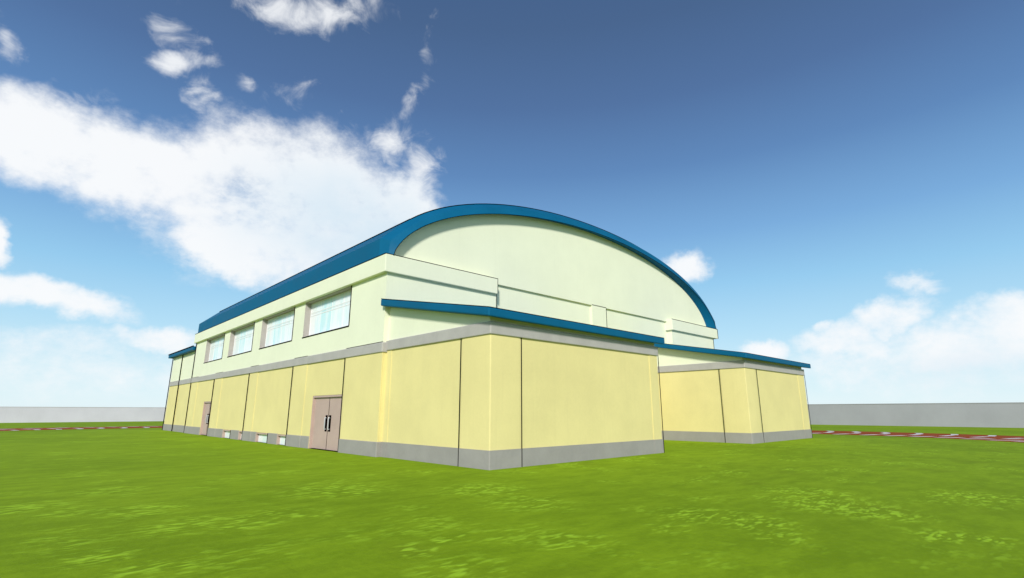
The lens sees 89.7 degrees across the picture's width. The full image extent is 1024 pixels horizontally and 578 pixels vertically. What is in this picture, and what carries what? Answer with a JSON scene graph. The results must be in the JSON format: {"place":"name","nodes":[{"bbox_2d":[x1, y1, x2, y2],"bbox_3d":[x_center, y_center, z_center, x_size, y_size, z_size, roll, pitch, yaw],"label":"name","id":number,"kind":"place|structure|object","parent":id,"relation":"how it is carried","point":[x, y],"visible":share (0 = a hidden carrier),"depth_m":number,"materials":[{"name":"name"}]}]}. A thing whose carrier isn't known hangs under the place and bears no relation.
{"place":"outdoors","nodes":[
{"label":"outdoors","id":0,"kind":"place"},
{"bbox_2d":[0,407,165,422],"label":"perimeter wall","id":1,"kind":"structure","parent":0,"point":[60,414],"depth_m":76.65,"materials":[{"name":"white concrete"}]},
{"bbox_2d":[0,421,1023,577],"bbox_3d":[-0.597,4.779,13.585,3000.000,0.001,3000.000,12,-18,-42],"label":"ground","id":2,"kind":"structure","parent":0,"point":[124,503],"depth_m":8.03,"materials":[{"name":"green plant"}]},
{"bbox_2d":[162,203,812,469],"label":"gymnasium","id":3,"kind":"structure","parent":2,"relation":"on","point":[484,336],"depth_m":21.70,"materials":[{"name":"yellow paint"}]},
{"bbox_2d":[200,401,211,434],"bbox_3d":[-20.055,8.499,33.858,0.156,2.160,2.050,12,-18,-42],"label":"double door","id":4,"kind":"structure","parent":3,"relation":"in","point":[206,408],"depth_m":34.21,"materials":[{"name":"metal"}]},
{"bbox_2d":[203,333,224,363],"bbox_3d":[-20.112,4.082,35.049,0.350,1.695,4.515,12,-18,-42],"label":"window","id":5,"kind":"structure","parent":3,"relation":"in","point":[214,346],"depth_m":35.75,"materials":[{"name":"clear glass"}]},
{"bbox_2d":[222,430,230,438],"bbox_3d":[-16.577,8.451,30.010,0.195,0.470,1.585,12,-18,-42],"label":"floor window","id":6,"kind":"structure","parent":3,"relation":"in","point":[226,433],"depth_m":30.33,"materials":[{"name":"clear glass"}]},
{"bbox_2d":[238,431,241,439],"bbox_3d":[-14.778,8.008,28.151,0.195,0.470,0.735,12,-18,-42],"label":"floor window","id":7,"kind":"structure","parent":3,"relation":"in","point":[240,432],"depth_m":28.36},
{"bbox_2d":[228,322,254,356],"bbox_3d":[-16.155,3.108,30.958,0.350,1.695,4.665,12,-18,-42],"label":"window","id":8,"kind":"structure","parent":3,"relation":"in","point":[241,339],"depth_m":31.52,"materials":[{"name":"clear glass"}]},
{"bbox_2d":[255,432,267,442],"bbox_3d":[-12.466,7.438,25.760,0.195,0.470,1.785,12,-18,-42],"label":"floor window","id":9,"kind":"structure","parent":3,"relation":"in","point":[260,437],"depth_m":26.04,"materials":[{"name":"clear glass"}]},
{"bbox_2d":[259,307,294,348],"bbox_3d":[-12.095,2.107,26.760,0.350,1.695,4.715,12,-18,-42],"label":"window","id":10,"kind":"structure","parent":3,"relation":"in","point":[277,329],"depth_m":27.18,"materials":[{"name":"clear glass"}]},
{"bbox_2d":[276,434,285,444],"bbox_3d":[-10.615,6.982,23.847,0.195,0.470,1.185,12,-18,-42],"label":"floor window","id":11,"kind":"structure","parent":3,"relation":"in","point":[280,437],"depth_m":24.13,"materials":[{"name":"glass"}]},
{"bbox_2d":[309,394,342,450],"bbox_3d":[-7.515,5.410,20.893,0.156,2.160,2.850,12,-18,-42],"label":"double door","id":12,"kind":"structure","parent":3,"relation":"in","point":[325,416],"depth_m":20.98,"materials":[{"name":"metal"}]},
{"bbox_2d":[302,285,351,337],"bbox_3d":[-8.011,1.101,22.538,0.350,1.695,4.735,12,-18,-42],"label":"window","id":13,"kind":"structure","parent":3,"relation":"in","point":[330,312],"depth_m":22.83,"materials":[{"name":"clear glass"}]},
{"bbox_2d":[0,426,1023,442],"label":"running track","id":14,"kind":"structure","parent":2,"relation":"on","point":[984,437],"depth_m":34.61,"materials":[{"name":"brown rubber"}]},
{"bbox_2d":[32,426,1023,441],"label":"track markings","id":15,"kind":"object","parent":14,"relation":"on","point":[823,432],"visible":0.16,"depth_m":33.07,"materials":[{"name":"white paint"}]},
{"bbox_2d":[0,0,1023,406],"label":"sky","id":16,"kind":"structure","parent":0,"point":[839,184],"materials":[{"name":"blue"}]},
{"bbox_2d":[807,402,1023,427],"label":"perimeter wall","id":17,"kind":"structure","parent":0,"point":[1004,415],"depth_m":54.31,"materials":[{"name":"white concrete"}]}
]}

